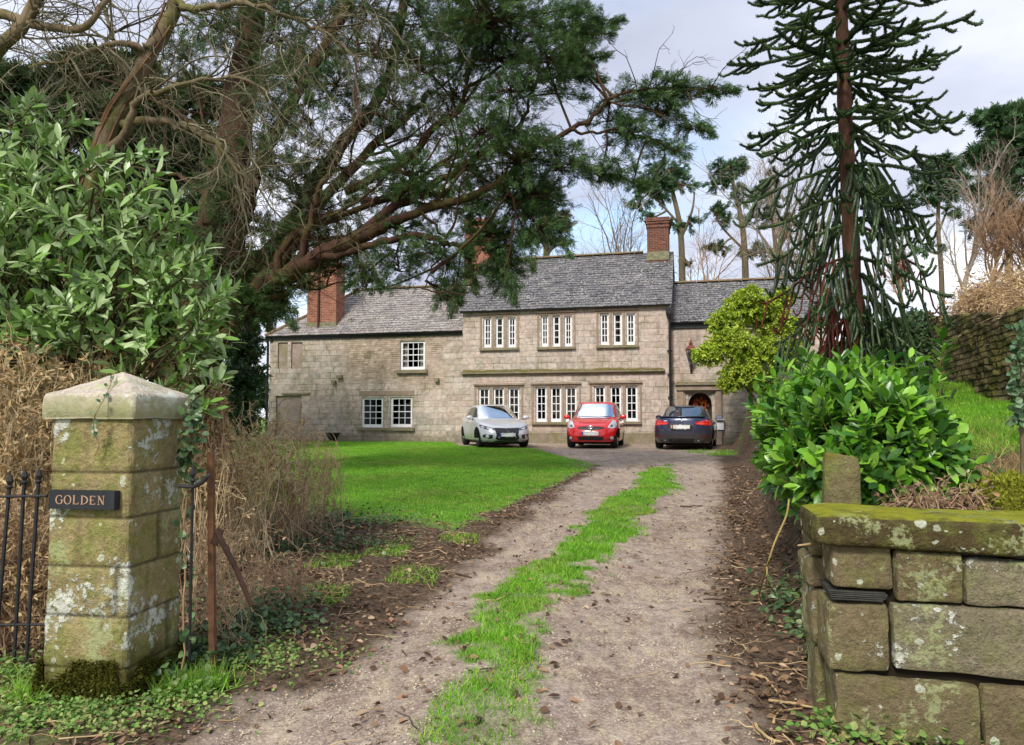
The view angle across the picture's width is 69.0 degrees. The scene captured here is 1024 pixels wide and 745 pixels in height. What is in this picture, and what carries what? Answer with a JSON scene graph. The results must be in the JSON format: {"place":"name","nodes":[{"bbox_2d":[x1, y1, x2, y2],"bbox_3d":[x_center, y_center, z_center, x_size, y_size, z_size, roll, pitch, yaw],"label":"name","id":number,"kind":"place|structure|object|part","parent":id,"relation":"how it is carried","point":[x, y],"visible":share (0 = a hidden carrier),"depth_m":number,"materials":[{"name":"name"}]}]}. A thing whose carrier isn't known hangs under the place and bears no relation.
{"place":"outdoors","nodes":[
{"label":"outdoors","id":0,"kind":"place"},
{"bbox_2d":[184,440,589,531],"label":"lawn","id":1,"kind":"structure","parent":0,"point":[477,511],"depth_m":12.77,"materials":[{"name":"plant"}]},
{"bbox_2d":[219,300,279,441],"bbox_3d":[-9.571,-0.273,25.684,2.104,5.329,3.016,-3,-5,44],"label":"holly tree","id":2,"kind":"object","parent":1,"relation":"on","point":[247,381],"visible":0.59,"depth_m":25.61,"materials":[{"name":"green plant"}]},
{"bbox_2d":[325,433,339,440],"bbox_3d":[-7.427,2.676,30.888,0.620,0.360,0.620,0,-3,0],"label":"planter tub","id":3,"kind":"object","parent":1,"relation":"on","point":[330,436],"visible":0.79,"depth_m":30.70,"materials":[{"name":"black plastic"}]},
{"bbox_2d":[66,0,766,468],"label":"cypress tree","id":4,"kind":"object","parent":1,"relation":"on","point":[570,58],"visible":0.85,"depth_m":13.42,"materials":[{"name":"green plant"}]},
{"bbox_2d":[169,442,798,744],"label":"driveway","id":5,"kind":"structure","parent":0,"point":[596,665],"depth_m":4.79,"materials":[{"name":"grey gravel"}]},
{"bbox_2d":[444,572,471,578],"bbox_3d":[-0.486,1.859,6.848,0.305,0.034,0.056,-2,-4,28],"label":"fallen stick","id":6,"kind":"object","parent":5,"relation":"on","point":[458,574],"visible":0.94,"depth_m":6.87,"materials":[{"name":"brown wood"}]},
{"bbox_2d":[461,404,528,446],"bbox_3d":[-0.648,1.841,26.205,2.200,1.465,4.317,1,-4,-14],"label":"parked car","id":7,"kind":"object","parent":5,"relation":"on","point":[482,425],"visible":1,"depth_m":24.82,"materials":[{"name":"silver metal"}]},
{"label":"side window","id":8,"kind":"part","parent":7,"relation":"part of","materials":[{"name":"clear glass"}]},
{"bbox_2d":[485,592,511,601],"bbox_3d":[-0.085,1.802,5.970,0.295,0.036,0.080,3,-5,-44],"label":"fallen stick","id":9,"kind":"object","parent":5,"relation":"on","point":[486,600],"visible":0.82,"depth_m":5.89,"materials":[{"name":"beige wood"}]},
{"bbox_2d":[407,463,685,744],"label":"grass strip","id":10,"kind":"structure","parent":5,"relation":"on","point":[590,531],"depth_m":5.87,"materials":[{"name":"green plant"}]},
{"bbox_2d":[563,402,625,447],"bbox_3d":[2.881,1.743,25.358,2.100,1.530,3.797,-1,-4,12],"label":"parked car","id":11,"kind":"object","parent":5,"relation":"on","point":[595,422],"visible":1,"depth_m":23.98,"materials":[{"name":"red paint"}]},
{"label":"side window","id":12,"kind":"part","parent":11,"relation":"part of","materials":[{"name":"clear glass"}]},
{"bbox_2d":[654,405,721,448],"bbox_3d":[5.908,1.811,25.113,2.260,1.390,4.636,-1,-4,17],"label":"parked car","id":13,"kind":"object","parent":5,"relation":"on","point":[685,425],"visible":1,"depth_m":23.11,"materials":[{"name":"blue paint"}]},
{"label":"rear window","id":14,"kind":"part","parent":13,"relation":"part of","materials":[{"name":"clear glass"}]},
{"bbox_2d":[703,598,757,600],"bbox_3d":[1.736,1.806,5.913,0.419,0.024,0.018,-1,-4,14],"label":"fallen stick","id":15,"kind":"object","parent":5,"relation":"on","point":[727,599],"visible":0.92,"depth_m":5.92,"materials":[{"name":"brown wood"}]},
{"bbox_2d":[753,722,788,744],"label":"fallen stick","id":16,"kind":"object","parent":5,"relation":"on","point":[758,729],"visible":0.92,"depth_m":3.49,"materials":[{"name":"beige wood"}]},
{"bbox_2d":[0,333,1019,744],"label":"ground","id":17,"kind":"structure","parent":0,"point":[742,449],"depth_m":5.98,"materials":[{"name":"soil"}]},
{"bbox_2d":[0,467,47,665],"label":"iron railing","id":18,"kind":"object","parent":17,"relation":"on","point":[24,476],"visible":0.94,"depth_m":4.50,"materials":[{"name":"black metal"}]},
{"bbox_2d":[0,480,49,657],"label":"dry thicket","id":19,"kind":"object","parent":17,"relation":"on","point":[39,602],"visible":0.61,"depth_m":4.81,"materials":[{"name":"brown plant"}]},
{"bbox_2d":[29,372,192,706],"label":"gate pier","id":20,"kind":"structure","parent":17,"relation":"on","point":[111,621],"depth_m":4.00,"materials":[{"name":"stone"}]},
{"bbox_2d":[90,372,114,455],"bbox_3d":[-2.209,0.218,4.046,0.084,0.466,0.308,1,-4,-15],"label":"ivy strand","id":21,"kind":"object","parent":20,"relation":"attached to","point":[95,421],"visible":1,"depth_m":3.95,"materials":[{"name":"green plant"}]},
{"bbox_2d":[171,389,209,670],"bbox_3d":[-1.857,0.886,4.271,0.179,1.596,0.240,2,-4,-30],"label":"ivy strand","id":22,"kind":"object","parent":20,"relation":"attached to","point":[189,451],"visible":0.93,"depth_m":4.26,"materials":[{"name":"green plant"}]},
{"bbox_2d":[0,39,229,381],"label":"yew tree","id":23,"kind":"object","parent":17,"relation":"on","point":[27,83],"visible":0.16,"depth_m":21.81,"materials":[{"name":"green plant"}]},
{"bbox_2d":[0,310,239,615],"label":"dry thicket","id":24,"kind":"object","parent":17,"relation":"on","point":[31,453],"visible":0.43,"depth_m":5.72,"materials":[{"name":"brown plant"}]},
{"bbox_2d":[0,85,247,524],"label":"evergreen shrub","id":25,"kind":"object","parent":17,"relation":"on","point":[146,285],"visible":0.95,"depth_m":6.29,"materials":[{"name":"green plant"}]},
{"bbox_2d":[177,465,210,670],"bbox_3d":[-1.782,1.126,4.095,0.136,1.238,0.353,3,-4,-36],"label":"iron gate bar","id":26,"kind":"object","parent":17,"relation":"on","point":[202,481],"visible":0.93,"depth_m":4.12,"materials":[{"name":"black metal"}]},
{"bbox_2d":[0,533,426,744],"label":"ground weeds","id":27,"kind":"object","parent":17,"relation":"on","point":[72,709],"visible":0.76,"depth_m":3.84,"materials":[{"name":"green plant"}]},
{"bbox_2d":[180,380,246,579],"bbox_3d":[-2.749,0.954,6.711,0.635,1.856,0.647,0,-3,0],"label":"thicket","id":28,"kind":"object","parent":17,"relation":"on","point":[215,425],"visible":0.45,"depth_m":6.75,"materials":[{"name":"brown plant"}]},
{"bbox_2d":[7,499,446,702],"bbox_3d":[-2.671,1.711,7.165,3.818,0.492,6.623,0,-3,0],"label":"ground ivy","id":29,"kind":"object","parent":17,"relation":"on","point":[264,611],"visible":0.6,"depth_m":5.27,"materials":[{"name":"green plant"}]},
{"bbox_2d":[207,452,253,669],"bbox_3d":[-1.661,1.141,4.407,0.351,1.335,0.072,-1,-4,17],"label":"rusty gate post","id":30,"kind":"object","parent":17,"relation":"on","point":[215,537],"visible":0.87,"depth_m":4.43,"materials":[{"name":"metal"}]},
{"bbox_2d":[0,0,489,393],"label":"bare tree","id":31,"kind":"object","parent":17,"relation":"on","point":[119,120],"visible":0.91,"depth_m":8.82,"materials":[{"name":"plant"}]},
{"bbox_2d":[0,0,212,102],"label":"overhanging branch","id":32,"kind":"object","parent":31,"relation":"attached to","point":[25,20],"visible":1,"depth_m":6.46,"materials":[{"name":"plant"}]},
{"bbox_2d":[180,382,322,586],"bbox_3d":[-2.742,0.940,7.521,1.327,1.998,2.621,0,-3,0],"label":"dry thicket","id":33,"kind":"object","parent":17,"relation":"on","point":[260,478],"visible":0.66,"depth_m":7.42,"materials":[{"name":"brown plant"}]},
{"bbox_2d":[222,245,298,436],"bbox_3d":[-13.802,-1.569,38.378,7.479,10.703,4.783,0,-3,0],"label":"evergreen tree","id":34,"kind":"object","parent":17,"relation":"on","point":[263,402],"visible":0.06,"depth_m":37.79,"materials":[{"name":"green plant"}]},
{"bbox_2d":[178,468,343,648],"bbox_3d":[-1.901,1.266,5.253,1.188,1.198,1.593,0,-3,0],"label":"dry thicket","id":35,"kind":"object","parent":17,"relation":"on","point":[222,582],"visible":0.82,"depth_m":5.38,"materials":[{"name":"brown plant"}]},
{"bbox_2d":[237,412,366,547],"bbox_3d":[-2.396,1.206,8.730,1.549,1.495,2.156,0,-3,0],"label":"dry thicket","id":36,"kind":"object","parent":17,"relation":"on","point":[306,489],"visible":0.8,"depth_m":8.59,"materials":[{"name":"brown plant"}]},
{"bbox_2d":[0,652,871,734],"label":"grass tuft","id":37,"kind":"object","parent":17,"relation":"on","point":[191,676],"visible":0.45,"depth_m":4.07,"materials":[{"name":"green plant"}]},
{"bbox_2d":[0,413,1019,744],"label":"verge grass","id":38,"kind":"structure","parent":17,"relation":"on","point":[400,553],"depth_m":6.94,"materials":[{"name":"green plant"}]},
{"bbox_2d":[0,441,1019,744],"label":"fallen leaves","id":39,"kind":"object","parent":17,"relation":"on","point":[546,709],"depth_m":5.40,"materials":[{"name":"brown plant"}]},
{"bbox_2d":[264,216,826,444],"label":"country house","id":40,"kind":"structure","parent":17,"relation":"on","point":[620,329],"depth_m":30.31,"materials":[{"name":"stone"}]},
{"bbox_2d":[362,397,382,426],"bbox_3d":[-5.827,1.671,31.243,0.971,1.246,0.060,-1,-4,14],"label":"window","id":41,"kind":"structure","parent":40,"relation":"in","point":[368,398],"depth_m":31.25,"materials":[{"name":"white paint"}]},
{"bbox_2d":[391,397,411,426],"bbox_3d":[-4.565,1.639,30.929,0.970,1.243,0.060,-1,-4,14],"label":"window","id":42,"kind":"structure","parent":40,"relation":"in","point":[392,398],"depth_m":30.94,"materials":[{"name":"white paint"}]},
{"bbox_2d":[401,341,424,369],"bbox_3d":[-4.083,-0.711,31.011,1.093,1.201,0.179,-1,-4,14],"label":"window","id":43,"kind":"structure","parent":40,"relation":"in","point":[406,355],"depth_m":31.00,"materials":[{"name":"white paint"}]},
{"bbox_2d":[479,388,488,404],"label":"window","id":44,"kind":"structure","parent":40,"relation":"in","point":[480,389],"depth_m":29.89,"materials":[{"name":"white paint"}]},
{"bbox_2d":[484,317,490,346],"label":"window","id":45,"kind":"structure","parent":40,"relation":"in","point":[485,318],"depth_m":30.02,"materials":[{"name":"white paint"}]},
{"bbox_2d":[494,388,503,404],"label":"window","id":46,"kind":"structure","parent":40,"relation":"in","point":[495,389],"depth_m":29.75,"materials":[{"name":"white paint"}]},
{"bbox_2d":[496,317,502,346],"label":"window","id":47,"kind":"structure","parent":40,"relation":"in","point":[497,318],"depth_m":29.89,"materials":[{"name":"white paint"}]},
{"bbox_2d":[508,317,515,346],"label":"window","id":48,"kind":"structure","parent":40,"relation":"in","point":[509,318],"depth_m":29.76,"materials":[{"name":"white paint"}]},
{"bbox_2d":[508,388,518,418],"bbox_3d":[0.088,1.307,29.580,0.460,1.388,0.060,-1,-4,14],"label":"window","id":49,"kind":"structure","parent":40,"relation":"in","point":[509,389],"depth_m":29.59,"materials":[{"name":"white paint"}]},
{"bbox_2d":[536,387,546,421],"bbox_3d":[1.166,1.253,29.314,0.439,1.367,0.060,-1,-4,14],"label":"window","id":50,"kind":"structure","parent":40,"relation":"in","point":[537,420],"depth_m":29.29,"materials":[{"name":"white paint"}]},
{"bbox_2d":[541,316,547,345],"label":"window","id":51,"kind":"structure","parent":40,"relation":"in","point":[542,317],"depth_m":29.45,"materials":[{"name":"white paint"}]},
{"bbox_2d":[551,387,560,421],"bbox_3d":[1.736,1.247,29.171,0.433,1.360,0.060,-1,-4,14],"label":"window","id":52,"kind":"structure","parent":40,"relation":"in","point":[552,420],"depth_m":29.16,"materials":[{"name":"white paint"}]},
{"bbox_2d":[553,316,559,345],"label":"window","id":53,"kind":"structure","parent":40,"relation":"in","point":[555,324],"depth_m":29.35,"materials":[{"name":"white paint"}]},
{"bbox_2d":[565,316,571,345],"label":"window","id":54,"kind":"structure","parent":40,"relation":"in","point":[567,324],"depth_m":29.21,"materials":[{"name":"white paint"}]},
{"bbox_2d":[565,387,576,421],"bbox_3d":[2.315,1.241,29.027,0.446,1.353,0.060,-1,-4,14],"label":"window","id":55,"kind":"structure","parent":40,"relation":"in","point":[567,388],"depth_m":29.02,"materials":[{"name":"white paint"}]},
{"bbox_2d":[594,386,604,401],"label":"window","id":56,"kind":"structure","parent":40,"relation":"in","point":[595,387],"depth_m":28.78,"materials":[{"name":"white paint"}]},
{"bbox_2d":[600,313,608,344],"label":"window","id":57,"kind":"structure","parent":40,"relation":"in","point":[607,314],"depth_m":28.88,"materials":[{"name":"white paint"}]},
{"bbox_2d":[610,386,620,412],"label":"window","id":58,"kind":"structure","parent":40,"relation":"in","point":[611,387],"depth_m":28.62,"materials":[{"name":"white paint"}]},
{"bbox_2d":[613,313,621,344],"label":"window","id":59,"kind":"structure","parent":40,"relation":"in","point":[620,315],"depth_m":28.75,"materials":[{"name":"white paint"}]},
{"bbox_2d":[626,313,634,344],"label":"window","id":60,"kind":"structure","parent":40,"relation":"in","point":[628,330],"depth_m":28.64,"materials":[{"name":"white paint"}]},
{"bbox_2d":[626,386,637,420],"bbox_3d":[4.576,1.189,28.466,0.449,1.345,0.060,-1,-4,14],"label":"window","id":61,"kind":"structure","parent":40,"relation":"in","point":[627,419],"depth_m":28.45,"materials":[{"name":"white paint"}]},
{"bbox_2d":[685,339,695,372],"bbox_3d":[6.712,-0.614,27.990,0.354,1.270,0.458,0,-3,0],"label":"wall lantern","id":62,"kind":"object","parent":40,"relation":"attached to","point":[690,345],"depth_m":27.91,"materials":[{"name":"black paint"}]},
{"bbox_2d":[689,393,711,418],"bbox_3d":[7.200,1.764,28.475,0.861,1.992,0.115,-1,-4,14],"label":"door","id":63,"kind":"structure","parent":40,"relation":"in","point":[697,395],"depth_m":28.49,"materials":[{"name":"brown wood"}]},
{"bbox_2d":[693,396,708,409],"bbox_3d":[7.161,1.202,28.401,0.701,0.755,0.243,-1,-4,13],"label":"door wreath","id":64,"kind":"object","parent":63,"relation":"attached to","point":[700,400],"depth_m":28.39,"materials":[{"name":"brown plant"}]},
{"bbox_2d":[716,419,724,429],"bbox_3d":[7.734,1.927,27.645,0.300,0.400,0.315,-1,-4,14],"label":"letter box","id":65,"kind":"object","parent":40,"relation":"attached to","point":[720,424],"visible":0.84,"depth_m":27.61,"materials":[{"name":"white paint"}]},
{"bbox_2d":[514,177,577,255],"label":"pine tree","id":66,"kind":"object","parent":17,"relation":"on","point":[569,232],"visible":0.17,"depth_m":50.44,"materials":[{"name":"green plant"}]},
{"bbox_2d":[521,235,619,255],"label":"bare tree","id":67,"kind":"object","parent":17,"relation":"on","point":[564,250],"visible":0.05,"depth_m":46.60,"materials":[{"name":"brown plant"}]},
{"bbox_2d":[562,129,695,279],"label":"bare tree","id":68,"kind":"object","parent":17,"relation":"on","point":[618,247],"visible":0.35,"depth_m":44.65,"materials":[{"name":"brown plant"}]},
{"bbox_2d":[621,156,704,282],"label":"pine tree","id":69,"kind":"object","parent":17,"relation":"on","point":[670,183],"visible":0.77,"depth_m":52.66,"materials":[{"name":"green plant"}]},
{"bbox_2d":[676,176,755,280],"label":"bare tree","id":70,"kind":"object","parent":17,"relation":"on","point":[701,264],"visible":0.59,"depth_m":51.43,"materials":[{"name":"brown plant"}]},
{"bbox_2d":[700,154,768,277],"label":"pine tree","id":71,"kind":"object","parent":17,"relation":"on","point":[739,165],"visible":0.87,"depth_m":55.65,"materials":[{"name":"green plant"}]},
{"bbox_2d":[690,283,802,401],"bbox_3d":[7.951,-0.350,25.188,4.141,5.374,2.017,0,-3,0],"label":"camellia tree","id":72,"kind":"object","parent":17,"relation":"on","point":[738,347],"visible":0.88,"depth_m":24.84,"materials":[{"name":"green plant"}]},
{"bbox_2d":[750,673,779,694],"bbox_3d":[1.423,1.726,4.143,0.057,0.025,0.315,1,-4,-11],"label":"fallen stick","id":73,"kind":"object","parent":17,"relation":"on","point":[762,676],"visible":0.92,"depth_m":4.21,"materials":[{"name":"beige wood"}]},
{"bbox_2d":[739,166,803,263],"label":"pine tree","id":74,"kind":"object","parent":17,"relation":"on","point":[765,221],"visible":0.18,"depth_m":58.69,"materials":[{"name":"green plant"}]},
{"bbox_2d":[666,91,877,277],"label":"bare tree","id":75,"kind":"object","parent":17,"relation":"on","point":[775,220],"visible":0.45,"depth_m":43.49,"materials":[{"name":"brown plant"}]},
{"bbox_2d":[772,707,802,723],"bbox_3d":[1.367,1.715,3.743,0.275,0.020,0.057,3,-5,-40],"label":"fallen stick","id":76,"kind":"object","parent":17,"relation":"on","point":[774,716],"visible":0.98,"depth_m":3.77,"materials":[{"name":"brown wood"}]},
{"bbox_2d":[769,699,821,709],"bbox_3d":[1.476,1.717,3.847,0.288,0.018,0.028,-2,-4,30],"label":"fallen stick","id":77,"kind":"object","parent":17,"relation":"on","point":[787,702],"visible":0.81,"depth_m":3.87,"materials":[{"name":"beige wood"}]},
{"bbox_2d":[750,201,841,277],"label":"bare tree","id":78,"kind":"object","parent":17,"relation":"on","point":[811,250],"visible":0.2,"depth_m":42.08,"materials":[{"name":"brown plant"}]},
{"bbox_2d":[717,0,983,400],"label":"monkey puzzle tree","id":79,"kind":"object","parent":17,"relation":"on","point":[862,324],"visible":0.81,"depth_m":15.97,"materials":[{"name":"green plant"}]},
{"bbox_2d":[742,326,993,524],"bbox_3d":[4.799,0.820,11.550,2.203,2.067,13.640,-1,-4,18],"label":"laurel hedge","id":80,"kind":"object","parent":17,"relation":"on","point":[890,426],"visible":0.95,"depth_m":5.75,"materials":[{"name":"green plant"}]},
{"bbox_2d":[758,499,789,599],"bbox_3d":[1.937,1.359,5.446,0.220,0.850,1.155,-1,-4,15],"label":"trailing stem","id":81,"kind":"object","parent":80,"relation":"hanging from","point":[772,548],"visible":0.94,"depth_m":5.22,"materials":[{"name":"plant"}]},
{"bbox_2d":[758,698,1000,744],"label":"wall foot weeds","id":82,"kind":"object","parent":17,"relation":"on","point":[862,735],"depth_m":3.43,"materials":[{"name":"green plant"}]},
{"bbox_2d":[741,463,1018,660],"bbox_3d":[3.544,1.239,5.393,3.672,1.159,3.341,0,-3,0],"label":"bank ivy","id":83,"kind":"object","parent":17,"relation":"on","point":[780,602],"visible":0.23,"depth_m":5.64,"materials":[{"name":"green plant"}]},
{"bbox_2d":[958,467,1023,510],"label":"moss mound","id":84,"kind":"object","parent":83,"relation":"on","point":[1008,488],"visible":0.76,"depth_m":4.27,"materials":[{"name":"plant"}]},
{"bbox_2d":[873,235,913,316],"bbox_3d":[17.817,-4.346,34.584,1.934,5.054,2.519,-1,-4,22],"label":"bare tree","id":85,"kind":"object","parent":17,"relation":"on","point":[898,280],"visible":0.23,"depth_m":34.52,"materials":[{"name":"brown plant"}]},
{"bbox_2d":[798,503,1023,744],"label":"stone garden wall","id":86,"kind":"structure","parent":17,"relation":"on","point":[912,619],"depth_m":3.42,"materials":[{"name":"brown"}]},
{"bbox_2d":[797,542,817,545],"bbox_3d":[1.501,0.841,3.698,0.216,0.029,0.032,2,-4,-29],"label":"protruding stick","id":87,"kind":"object","parent":86,"relation":"attached to","point":[810,543],"visible":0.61,"depth_m":3.66,"materials":[{"name":"beige wood"}]},
{"bbox_2d":[822,452,860,504],"bbox_3d":[1.826,0.840,4.113,0.205,0.794,0.188,-1,-4,16],"label":"stone stump","id":88,"kind":"object","parent":86,"relation":"on","point":[841,480],"visible":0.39,"depth_m":4.05,"materials":[{"name":"beige stone"}]},
{"bbox_2d":[873,468,1002,509],"bbox_3d":[2.455,0.938,4.216,0.913,0.798,0.598,0,-4,-8],"label":"twig pile","id":89,"kind":"object","parent":17,"relation":"on","point":[937,500],"visible":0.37,"depth_m":4.22,"materials":[{"name":"brown twig"}]},
{"bbox_2d":[906,149,978,315],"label":"pine tree","id":90,"kind":"object","parent":17,"relation":"on","point":[935,200],"visible":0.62,"depth_m":48.50,"materials":[{"name":"green plant"}]},
{"bbox_2d":[915,104,1023,309],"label":"bare tree","id":91,"kind":"object","parent":17,"relation":"on","point":[971,263],"visible":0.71,"depth_m":34.72,"materials":[{"name":"brown plant"}]},
{"bbox_2d":[923,306,1023,401],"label":"old garden wall","id":92,"kind":"structure","parent":17,"relation":"on","point":[986,353],"depth_m":15.11,"materials":[{"name":"stone"}]},
{"bbox_2d":[888,306,936,368],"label":"ivy clump","id":93,"kind":"object","parent":92,"relation":"attached to","point":[915,316],"visible":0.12,"depth_m":20.63,"materials":[{"name":"green plant"}]},
{"bbox_2d":[927,376,1019,459],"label":"bank grass","id":94,"kind":"structure","parent":17,"relation":"on","point":[972,409],"depth_m":11.53,"materials":[{"name":"green plant"}]},
{"bbox_2d":[930,247,1023,322],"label":"dead bramble","id":95,"kind":"object","parent":17,"relation":"on","point":[969,301],"visible":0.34,"depth_m":17.57,"materials":[{"name":"brown plant"}]},
{"bbox_2d":[937,261,1022,314],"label":"dead bramble","id":96,"kind":"object","parent":17,"relation":"on","point":[954,297],"visible":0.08,"depth_m":19.08,"materials":[{"name":"brown plant"}]},
{"bbox_2d":[952,97,1023,279],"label":"pine tree","id":97,"kind":"object","parent":17,"relation":"on","point":[991,122],"visible":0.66,"depth_m":36.29,"materials":[{"name":"green plant"}]},
{"bbox_2d":[956,413,1019,497],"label":"dry bank grass","id":98,"kind":"structure","parent":17,"relation":"on","point":[1005,461],"depth_m":7.87,"materials":[{"name":"plant"}]},
{"bbox_2d":[954,253,1023,344],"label":"dead bramble","id":99,"kind":"object","parent":17,"relation":"on","point":[1014,280],"visible":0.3,"depth_m":15.62,"materials":[{"name":"brown plant"}]},
{"bbox_2d":[960,171,1023,281],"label":"bare tree","id":100,"kind":"object","parent":17,"relation":"on","point":[993,252],"visible":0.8,"depth_m":28.50,"materials":[{"name":"brown plant"}]},
{"bbox_2d":[978,262,1023,323],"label":"dead bramble","id":101,"kind":"object","parent":17,"relation":"on","point":[1014,303],"visible":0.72,"depth_m":14.19,"materials":[{"name":"brown plant"}]},
{"bbox_2d":[987,199,1023,273],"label":"bare tree","id":102,"kind":"object","parent":17,"relation":"on","point":[1018,238],"visible":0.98,"depth_m":27.15,"materials":[{"name":"brown plant"}]},
{"bbox_2d":[1004,314,1023,474],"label":"ivy covered trunk","id":103,"kind":"object","parent":17,"relation":"on","point":[1017,409],"visible":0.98,"depth_m":4.71,"materials":[{"name":"green plant"}]},
{"bbox_2d":[0,0,1023,417],"label":"sky","id":104,"kind":"structure","parent":0,"point":[988,67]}
]}

